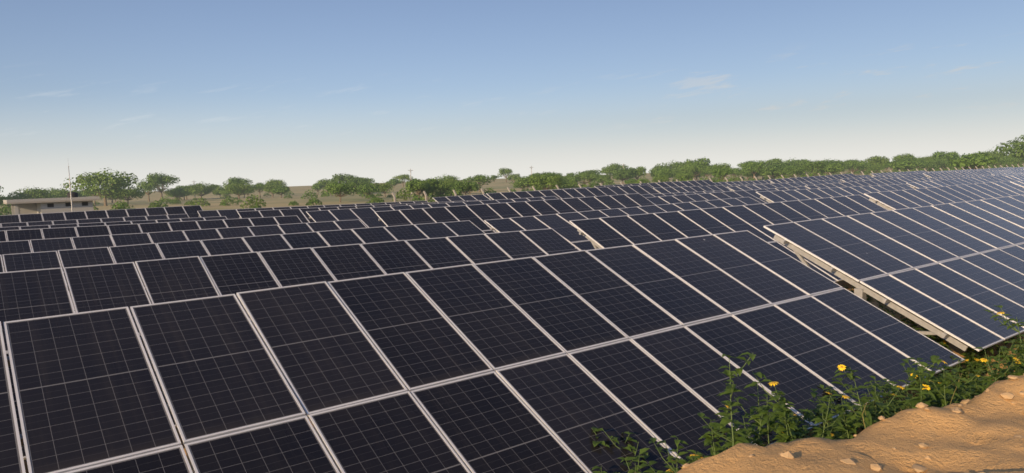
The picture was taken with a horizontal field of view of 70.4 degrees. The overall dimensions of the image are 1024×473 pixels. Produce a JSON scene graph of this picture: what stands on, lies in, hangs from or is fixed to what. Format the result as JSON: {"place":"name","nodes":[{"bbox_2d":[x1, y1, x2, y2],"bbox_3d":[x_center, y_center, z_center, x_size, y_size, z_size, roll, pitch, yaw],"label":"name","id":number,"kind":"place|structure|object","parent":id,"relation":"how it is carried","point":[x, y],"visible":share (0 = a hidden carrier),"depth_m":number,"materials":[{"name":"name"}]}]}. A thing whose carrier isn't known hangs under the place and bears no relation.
{"place":"outdoors","nodes":[
{"label":"outdoors","id":0,"kind":"place"},
{"bbox_2d":[0,163,1023,472],"bbox_3d":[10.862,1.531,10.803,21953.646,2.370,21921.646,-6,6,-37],"label":"sand ground","id":1,"kind":"structure","parent":0,"point":[982,441],"depth_m":6.33,"materials":[{"name":"sand"}]},
{"bbox_2d":[7,186,60,198],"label":"tree","id":2,"kind":"object","parent":1,"relation":"on","point":[31,193],"visible":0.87,"depth_m":220.72,"materials":[{"name":"green plant"}]},
{"bbox_2d":[3,192,99,214],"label":"building","id":3,"kind":"structure","parent":1,"relation":"on","point":[37,206],"depth_m":66.34,"materials":[{"name":"grey paint"}]},
{"bbox_2d":[0,214,188,226],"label":"solar panels","id":4,"kind":"object","parent":1,"relation":"on","point":[118,219],"visible":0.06,"depth_m":40.75,"materials":[{"name":"glass"}]},
{"bbox_2d":[60,167,139,205],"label":"tree","id":5,"kind":"object","parent":1,"relation":"on","point":[109,182],"visible":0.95,"depth_m":215.44,"materials":[{"name":"green plant"}]},
{"bbox_2d":[0,205,202,224],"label":"solar panels","id":6,"kind":"object","parent":1,"relation":"on","point":[191,211],"visible":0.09,"depth_m":46.11,"materials":[{"name":"glass"}]},
{"bbox_2d":[0,216,226,237],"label":"solar panels","id":7,"kind":"object","parent":1,"relation":"on","point":[109,223],"visible":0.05,"depth_m":35.69,"materials":[{"name":"glass"}]},
{"bbox_2d":[110,199,135,209],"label":"shrub","id":8,"kind":"object","parent":1,"relation":"on","point":[119,207],"visible":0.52,"depth_m":118.13,"materials":[{"name":"green plant"}]},
{"bbox_2d":[106,186,145,203],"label":"tree","id":9,"kind":"object","parent":1,"relation":"on","point":[128,192],"visible":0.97,"depth_m":219.13,"materials":[{"name":"green plant"}]},
{"bbox_2d":[136,181,161,201],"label":"tree","id":10,"kind":"object","parent":1,"relation":"on","point":[148,192],"visible":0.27,"depth_m":276.83,"materials":[{"name":"green plant"}]},
{"bbox_2d":[0,216,302,248],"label":"solar panels","id":11,"kind":"object","parent":1,"relation":"on","point":[33,234],"visible":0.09,"depth_m":30.38,"materials":[{"name":"glass"}]},
{"bbox_2d":[140,172,180,196],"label":"tree","id":12,"kind":"object","parent":1,"relation":"on","point":[152,179],"visible":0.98,"depth_m":267.95,"materials":[{"name":"green plant"}]},
{"bbox_2d":[169,189,188,199],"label":"tree","id":13,"kind":"object","parent":1,"relation":"on","point":[180,193],"visible":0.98,"depth_m":275.38,"materials":[{"name":"green plant"}]},
{"bbox_2d":[0,219,366,308],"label":"solar panels","id":14,"kind":"object","parent":1,"relation":"on","point":[24,246],"visible":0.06,"depth_m":25.45,"materials":[{"name":"glass"}]},
{"bbox_2d":[190,198,209,206],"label":"shrub","id":15,"kind":"object","parent":1,"relation":"on","point":[205,203],"visible":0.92,"depth_m":160.09,"materials":[{"name":"green plant"}]},
{"bbox_2d":[185,182,216,199],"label":"tree","id":16,"kind":"object","parent":1,"relation":"on","point":[204,189],"visible":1,"depth_m":274.23,"materials":[{"name":"green plant"}]},
{"bbox_2d":[220,196,238,205],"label":"shrub","id":17,"kind":"object","parent":1,"relation":"on","point":[225,202],"visible":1,"depth_m":158.94,"materials":[{"name":"green plant"}]},
{"bbox_2d":[222,176,252,196],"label":"tree","id":18,"kind":"object","parent":1,"relation":"on","point":[237,180],"visible":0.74,"depth_m":305.30,"materials":[{"name":"green plant"}]},
{"bbox_2d":[223,181,256,199],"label":"tree","id":19,"kind":"object","parent":1,"relation":"on","point":[235,189],"visible":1,"depth_m":244.12,"materials":[{"name":"green plant"}]},
{"bbox_2d":[0,220,484,312],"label":"solar panels","id":20,"kind":"object","parent":1,"relation":"on","point":[75,257],"visible":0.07,"depth_m":20.63,"materials":[{"name":"glass"}]},
{"bbox_2d":[240,194,266,208],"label":"shrub","id":21,"kind":"object","parent":1,"relation":"on","point":[252,202],"visible":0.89,"depth_m":129.55,"materials":[{"name":"green plant"}]},
{"bbox_2d":[262,184,279,196],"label":"tree","id":22,"kind":"object","parent":1,"relation":"on","point":[268,188],"visible":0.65,"depth_m":264.97,"materials":[{"name":"green plant"}]},
{"bbox_2d":[270,186,289,197],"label":"tree","id":23,"kind":"object","parent":1,"relation":"on","point":[282,190],"visible":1,"depth_m":245.82,"materials":[{"name":"green plant"}]},
{"bbox_2d":[0,228,579,459],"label":"solar panels","id":24,"kind":"object","parent":1,"relation":"on","point":[29,294],"visible":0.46,"depth_m":14.13,"materials":[{"name":"glass"}]},
{"bbox_2d":[197,201,427,218],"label":"solar panels","id":25,"kind":"object","parent":1,"relation":"on","point":[230,213],"visible":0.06,"depth_m":46.50,"materials":[{"name":"glass"}]},
{"bbox_2d":[305,197,321,205],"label":"shrub","id":26,"kind":"object","parent":1,"relation":"on","point":[312,201],"visible":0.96,"depth_m":135.57,"materials":[{"name":"green plant"}]},
{"bbox_2d":[311,183,324,194],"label":"tree","id":27,"kind":"object","parent":1,"relation":"on","point":[317,187],"visible":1,"depth_m":284.30,"materials":[{"name":"green plant"}]},
{"bbox_2d":[321,181,358,201],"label":"tree","id":28,"kind":"object","parent":1,"relation":"on","point":[335,189],"visible":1,"depth_m":154.36,"materials":[{"name":"green plant"}]},
{"bbox_2d":[329,173,359,194],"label":"tree","id":29,"kind":"object","parent":1,"relation":"on","point":[341,177],"visible":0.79,"depth_m":258.28,"materials":[{"name":"green plant"}]},
{"bbox_2d":[344,178,368,194],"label":"tree","id":30,"kind":"object","parent":1,"relation":"on","point":[358,181],"visible":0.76,"depth_m":256.69,"materials":[{"name":"green plant"}]},
{"bbox_2d":[238,200,481,222],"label":"solar panels","id":31,"kind":"object","parent":1,"relation":"on","point":[302,214],"visible":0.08,"depth_m":40.96,"materials":[{"name":"glass"}]},
{"bbox_2d":[357,182,379,198],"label":"tree","id":32,"kind":"object","parent":1,"relation":"on","point":[372,187],"visible":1,"depth_m":179.95,"materials":[{"name":"green plant"}]},
{"bbox_2d":[377,181,393,196],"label":"tree","id":33,"kind":"object","parent":1,"relation":"on","point":[383,188],"visible":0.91,"depth_m":193.21,"materials":[{"name":"green plant"}]},
{"bbox_2d":[392,174,413,186],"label":"tree","id":34,"kind":"object","parent":1,"relation":"on","point":[402,177],"visible":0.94,"depth_m":566.37,"materials":[{"name":"green plant"}]},
{"bbox_2d":[392,187,417,200],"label":"shrub","id":35,"kind":"object","parent":1,"relation":"on","point":[404,194],"visible":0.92,"depth_m":142.69,"materials":[{"name":"green plant"}]},
{"bbox_2d":[405,179,429,197],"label":"tree","id":36,"kind":"object","parent":1,"relation":"on","point":[419,185],"visible":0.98,"depth_m":146.34,"materials":[{"name":"green plant"}]},
{"bbox_2d":[416,178,438,197],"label":"tree","id":37,"kind":"object","parent":1,"relation":"on","point":[432,182],"visible":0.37,"depth_m":151.60,"materials":[{"name":"green plant"}]},
{"bbox_2d":[306,196,557,227],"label":"solar panels","id":38,"kind":"object","parent":1,"relation":"on","point":[368,217],"visible":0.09,"depth_m":36.74,"materials":[{"name":"glass"}]},
{"bbox_2d":[431,180,454,193],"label":"tree","id":39,"kind":"object","parent":1,"relation":"on","point":[446,186],"visible":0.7,"depth_m":152.72,"materials":[{"name":"green plant"}]},
{"bbox_2d":[433,174,459,182],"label":"tree","id":40,"kind":"object","parent":1,"relation":"on","point":[448,177],"visible":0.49,"depth_m":233.50,"materials":[{"name":"green plant"}]},
{"bbox_2d":[442,187,462,196],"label":"shrub","id":41,"kind":"object","parent":1,"relation":"on","point":[450,192],"visible":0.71,"depth_m":150.68,"materials":[{"name":"green plant"}]},
{"bbox_2d":[453,180,479,194],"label":"tree","id":42,"kind":"object","parent":1,"relation":"on","point":[464,187],"visible":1,"depth_m":149.22,"materials":[{"name":"green plant"}]},
{"bbox_2d":[465,174,493,191],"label":"tree","id":43,"kind":"object","parent":1,"relation":"on","point":[481,179],"visible":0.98,"depth_m":217.02,"materials":[{"name":"green plant"}]},
{"bbox_2d":[0,230,964,472],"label":"solar panels","id":44,"kind":"object","parent":1,"relation":"on","point":[541,364],"visible":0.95,"depth_m":8.38,"materials":[{"name":"glass"}]},
{"bbox_2d":[497,168,512,182],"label":"tree","id":45,"kind":"object","parent":1,"relation":"on","point":[503,171],"visible":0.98,"depth_m":623.43,"materials":[{"name":"green plant"}]},
{"bbox_2d":[433,187,590,201],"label":"solar panels","id":46,"kind":"object","parent":1,"relation":"on","point":[482,197],"visible":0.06,"depth_m":55.68,"materials":[{"name":"glass"}]},
{"bbox_2d":[375,193,654,232],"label":"solar panels","id":47,"kind":"object","parent":1,"relation":"on","point":[477,215],"visible":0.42,"depth_m":33.79,"materials":[{"name":"glass"}]},
{"bbox_2d":[509,175,537,187],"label":"tree","id":48,"kind":"object","parent":1,"relation":"on","point":[525,182],"visible":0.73,"depth_m":199.64,"materials":[{"name":"green plant"}]},
{"bbox_2d":[527,173,566,189],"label":"tree","id":49,"kind":"object","parent":1,"relation":"on","point":[552,181],"visible":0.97,"depth_m":150.20,"materials":[{"name":"green plant"}]},
{"bbox_2d":[527,171,567,185],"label":"tree","id":50,"kind":"object","parent":1,"relation":"on","point":[551,173],"visible":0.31,"depth_m":171.46,"materials":[{"name":"green plant"}]},
{"bbox_2d":[486,185,658,199],"bbox_3d":[5.936,-1.864,53.107,16.282,3.197,4.138,-6,8,-37],"label":"solar panel array","id":51,"kind":"object","parent":1,"relation":"on","point":[593,192],"visible":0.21,"depth_m":54.03,"materials":[{"name":"glass"}]},
{"bbox_2d":[575,171,598,183],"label":"tree","id":52,"kind":"object","parent":1,"relation":"on","point":[585,176],"visible":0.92,"depth_m":230.09,"materials":[{"name":"green plant"}]},
{"bbox_2d":[575,169,600,185],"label":"tree","id":53,"kind":"object","parent":1,"relation":"on","point":[595,171],"visible":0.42,"depth_m":263.01,"materials":[{"name":"green plant"}]},
{"bbox_2d":[601,166,617,177],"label":"tree","id":54,"kind":"object","parent":1,"relation":"on","point":[607,170],"visible":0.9,"depth_m":448.15,"materials":[{"name":"green plant"}]},
{"bbox_2d":[484,197,759,249],"bbox_3d":[6.744,0.315,29.844,16.282,3.195,4.138,-6,4,-37],"label":"solar panel array","id":55,"kind":"object","parent":1,"relation":"on","point":[562,225],"visible":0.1,"depth_m":28.39,"materials":[{"name":"glass"}]},
{"bbox_2d":[611,167,635,183],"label":"tree","id":56,"kind":"object","parent":1,"relation":"on","point":[622,173],"visible":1,"depth_m":247.61,"materials":[{"name":"green plant"}]},
{"bbox_2d":[630,166,646,178],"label":"tree","id":57,"kind":"object","parent":1,"relation":"on","point":[640,171],"visible":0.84,"depth_m":250.82,"materials":[{"name":"green plant"}]},
{"bbox_2d":[578,191,722,197],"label":"solar panel array","id":58,"kind":"object","parent":1,"relation":"on","point":[663,194],"visible":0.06,"depth_m":51.83,"materials":[{"name":"glass"}]},
{"bbox_2d":[594,180,716,189],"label":"solar panel array","id":59,"kind":"object","parent":1,"relation":"on","point":[683,183],"visible":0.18,"depth_m":70.41,"materials":[{"name":"glass"}]},
{"bbox_2d":[652,174,669,182],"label":"tree","id":60,"kind":"object","parent":1,"relation":"on","point":[663,178],"visible":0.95,"depth_m":193.05,"materials":[{"name":"green plant"}]},
{"bbox_2d":[653,168,672,176],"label":"tree","id":61,"kind":"object","parent":1,"relation":"on","point":[665,172],"visible":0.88,"depth_m":238.52,"materials":[{"name":"green plant"}]},
{"bbox_2d":[655,160,682,178],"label":"tree","id":62,"kind":"object","parent":1,"relation":"on","point":[671,166],"visible":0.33,"depth_m":343.48,"materials":[{"name":"green plant"}]},
{"bbox_2d":[673,172,693,180],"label":"tree","id":63,"kind":"object","parent":1,"relation":"on","point":[679,175],"visible":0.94,"depth_m":211.44,"materials":[{"name":"green plant"}]},
{"bbox_2d":[679,164,708,176],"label":"tree","id":64,"kind":"object","parent":1,"relation":"on","point":[696,168],"visible":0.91,"depth_m":247.28,"materials":[{"name":"green plant"}]},
{"bbox_2d":[684,158,710,179],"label":"tree","id":65,"kind":"object","parent":1,"relation":"on","point":[702,161],"visible":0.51,"depth_m":254.04,"materials":[{"name":"green plant"}]},
{"bbox_2d":[392,164,1023,201],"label":"boundary fence posts","id":66,"kind":"object","parent":1,"relation":"on","point":[426,198],"visible":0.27,"depth_m":81.91,"materials":[{"name":"concrete"}]},
{"bbox_2d":[653,183,766,192],"bbox_3d":[19.290,-2.827,63.209,16.282,3.195,4.138,-5,7,-37],"label":"solar panel array","id":67,"kind":"object","parent":1,"relation":"on","point":[724,188],"visible":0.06,"depth_m":62.51,"materials":[{"name":"glass"}]},
{"bbox_2d":[703,163,730,178],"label":"tree","id":68,"kind":"object","parent":1,"relation":"on","point":[722,165],"visible":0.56,"depth_m":230.40,"materials":[{"name":"green plant"}]},
{"bbox_2d":[711,167,732,179],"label":"tree","id":69,"kind":"object","parent":1,"relation":"on","point":[719,172],"visible":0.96,"depth_m":191.31,"materials":[{"name":"green plant"}]},
{"bbox_2d":[645,186,807,204],"bbox_3d":[15.169,-1.193,44.132,16.282,3.201,4.138,-6,6,-37],"label":"solar panel array","id":70,"kind":"object","parent":1,"relation":"on","point":[672,199],"visible":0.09,"depth_m":43.92,"materials":[{"name":"glass"}]},
{"bbox_2d":[569,195,887,281],"bbox_3d":[9.278,0.646,23.731,16.282,3.197,4.138,-6,8,-37],"label":"solar panel array","id":71,"kind":"object","parent":1,"relation":"on","point":[616,231],"visible":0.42,"depth_m":22.88,"materials":[{"name":"glass"}]},
{"bbox_2d":[713,180,771,184],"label":"solar panel array","id":72,"kind":"object","parent":1,"relation":"on","point":[745,182],"visible":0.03,"depth_m":77.78,"materials":[{"name":"glass"}]},
{"bbox_2d":[738,160,766,178],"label":"tree","id":73,"kind":"object","parent":1,"relation":"on","point":[755,166],"visible":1,"depth_m":234.65,"materials":[{"name":"green plant"}]},
{"bbox_2d":[763,158,782,165],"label":"tree","id":74,"kind":"object","parent":1,"relation":"on","point":[774,161],"visible":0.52,"depth_m":329.53,"materials":[{"name":"green plant"}]},
{"bbox_2d":[764,162,796,176],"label":"tree","id":75,"kind":"object","parent":1,"relation":"on","point":[771,169],"visible":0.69,"depth_m":222.49,"materials":[{"name":"green plant"}]},
{"bbox_2d":[728,179,840,190],"bbox_3d":[24.198,-2.860,59.183,16.282,3.195,4.138,-6,5,-38],"label":"solar panel array","id":76,"kind":"object","parent":1,"relation":"on","point":[766,186],"visible":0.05,"depth_m":59.56,"materials":[{"name":"glass"}]},
{"bbox_2d":[774,164,806,177],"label":"tree","id":77,"kind":"object","parent":1,"relation":"on","point":[793,170],"visible":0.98,"depth_m":217.75,"materials":[{"name":"green plant"}]},
{"bbox_2d":[783,159,806,166],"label":"tree","id":78,"kind":"object","parent":1,"relation":"on","point":[799,162],"visible":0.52,"depth_m":281.93,"materials":[{"name":"green plant"}]},
{"bbox_2d":[591,285,1023,472],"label":"yellow weed flowers","id":79,"kind":"object","parent":1,"relation":"on","point":[931,393],"visible":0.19,"depth_m":7.76,"materials":[{"name":"green plant"}]},
{"bbox_2d":[768,174,859,183],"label":"solar panel array","id":80,"kind":"object","parent":1,"relation":"on","point":[838,177],"visible":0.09,"depth_m":74.55,"materials":[{"name":"glass"}]},
{"bbox_2d":[801,160,826,173],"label":"tree","id":81,"kind":"object","parent":1,"relation":"on","point":[813,165],"visible":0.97,"depth_m":218.43,"materials":[{"name":"green plant"}]},
{"bbox_2d":[814,162,844,173],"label":"tree","id":82,"kind":"object","parent":1,"relation":"on","point":[832,168],"visible":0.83,"depth_m":234.83,"materials":[{"name":"green plant"}]},
{"bbox_2d":[756,184,913,209],"bbox_3d":[19.974,-1.106,40.045,16.282,3.198,4.136,-5,6,-37],"label":"solar panel array","id":83,"kind":"object","parent":1,"relation":"on","point":[783,195],"visible":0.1,"depth_m":39.73,"materials":[{"name":"glass"}]},
{"bbox_2d":[682,373,1023,472],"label":"sand clods","id":84,"kind":"object","parent":1,"relation":"on","point":[917,468],"visible":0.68,"depth_m":6.09,"materials":[{"name":"sand"}]},
{"bbox_2d":[842,158,868,172],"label":"tree","id":85,"kind":"object","parent":1,"relation":"on","point":[854,163],"visible":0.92,"depth_m":266.63,"materials":[{"name":"green plant"}]},
{"bbox_2d":[805,177,920,188],"bbox_3d":[28.275,-2.637,54.441,16.282,3.199,4.136,-6,6,-38],"label":"solar panel array","id":86,"kind":"object","parent":1,"relation":"on","point":[899,180],"visible":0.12,"depth_m":55.87,"materials":[{"name":"glass"}]},
{"bbox_2d":[865,164,885,171],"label":"tree","id":87,"kind":"object","parent":1,"relation":"on","point":[876,168],"visible":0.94,"depth_m":259.50,"materials":[{"name":"green plant"}]},
{"bbox_2d":[862,156,889,165],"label":"tree","id":88,"kind":"object","parent":1,"relation":"on","point":[878,160],"visible":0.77,"depth_m":337.93,"materials":[{"name":"green plant"}]},
{"bbox_2d":[841,173,928,181],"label":"solar panel array","id":89,"kind":"object","parent":1,"relation":"on","point":[917,176],"visible":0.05,"depth_m":70.56,"materials":[{"name":"glass"}]},
{"bbox_2d":[763,194,1023,351],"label":"solar panel array","id":90,"kind":"object","parent":1,"relation":"on","point":[951,273],"visible":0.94,"depth_m":15.65,"materials":[{"name":"glass"}]},
{"bbox_2d":[870,170,928,176],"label":"solar panel array","id":91,"kind":"object","parent":1,"relation":"on","point":[897,173],"visible":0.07,"depth_m":99.26,"materials":[{"name":"glass"}]},
{"bbox_2d":[887,157,919,170],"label":"tree","id":92,"kind":"object","parent":1,"relation":"on","point":[904,163],"visible":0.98,"depth_m":243.23,"materials":[{"name":"green plant"}]},
{"bbox_2d":[892,153,914,160],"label":"tree","id":93,"kind":"object","parent":1,"relation":"on","point":[899,157],"visible":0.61,"depth_m":343.97,"materials":[{"name":"green plant"}]},
{"bbox_2d":[803,362,1019,437],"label":"green grass tufts","id":94,"kind":"object","parent":1,"relation":"on","point":[986,369],"visible":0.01,"depth_m":11.79,"materials":[{"name":"green plant"}]},
{"bbox_2d":[912,159,933,170],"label":"tree","id":95,"kind":"object","parent":1,"relation":"on","point":[922,163],"visible":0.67,"depth_m":283.59,"materials":[{"name":"green plant"}]},
{"bbox_2d":[930,160,950,167],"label":"tree","id":96,"kind":"object","parent":1,"relation":"on","point":[937,163],"visible":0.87,"depth_m":293.33,"materials":[{"name":"green plant"}]},
{"bbox_2d":[864,181,1023,209],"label":"solar panel","id":97,"kind":"object","parent":1,"relation":"on","point":[909,198],"visible":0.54,"depth_m":33.67,"materials":[{"name":"glass"}]},
{"bbox_2d":[932,151,959,167],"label":"tree","id":98,"kind":"object","parent":1,"relation":"on","point":[942,154],"visible":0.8,"depth_m":348.88,"materials":[{"name":"green plant"}]},
{"bbox_2d":[916,175,992,181],"bbox_3d":[41.640,-3.779,64.554,16.282,3.199,4.136,-5,6,-37],"label":"solar panel","id":99,"kind":"object","parent":1,"relation":"on","point":[933,179],"visible":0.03,"depth_m":64.39,"materials":[{"name":"glass"}]},
{"bbox_2d":[923,170,991,177],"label":"solar panel","id":100,"kind":"object","parent":1,"relation":"on","point":[955,173],"visible":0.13,"depth_m":80.17,"materials":[{"name":"glass"}]},
{"bbox_2d":[907,175,1018,188],"bbox_3d":[33.169,-2.513,50.258,16.282,3.195,4.138,-6,5,-37],"label":"solar panel","id":101,"kind":"object","parent":1,"relation":"on","point":[958,181],"visible":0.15,"depth_m":50.93,"materials":[{"name":"glass"}]},
{"bbox_2d":[936,360,989,389],"bbox_3d":[7.717,2.399,12.165,1.254,0.414,0.992,-4,5,-20],"label":"weed clump","id":102,"kind":"object","parent":1,"relation":"on","point":[972,365],"visible":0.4,"depth_m":12.47,"materials":[{"name":"green plant"}]},
{"bbox_2d":[945,151,998,169],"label":"tree","id":103,"kind":"object","parent":1,"relation":"on","point":[974,160],"visible":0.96,"depth_m":191.56,"materials":[{"name":"green plant"}]},
{"bbox_2d":[974,167,1014,170],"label":"solar panel","id":104,"kind":"object","parent":1,"relation":"on","point":[992,169],"visible":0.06,"depth_m":120.48,"materials":[{"name":"glass"}]},
{"bbox_2d":[987,170,1023,173],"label":"solar panel","id":105,"kind":"object","parent":1,"relation":"on","point":[1008,171],"visible":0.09,"depth_m":90.13,"materials":[{"name":"glass"}]},
{"bbox_2d":[992,135,1023,158],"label":"tree","id":106,"kind":"object","parent":1,"relation":"on","point":[1017,150],"visible":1,"depth_m":214.41,"materials":[{"name":"green plant"}]},
{"bbox_2d":[1006,175,1023,180],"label":"solar panel","id":107,"kind":"object","parent":1,"relation":"on","point":[1018,177],"visible":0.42,"depth_m":57.54,"materials":[{"name":"glass"}]},
{"bbox_2d":[0,0,1023,196],"label":"sky","id":108,"kind":"structure","parent":0,"point":[296,92],"materials":[{"name":"blue"}]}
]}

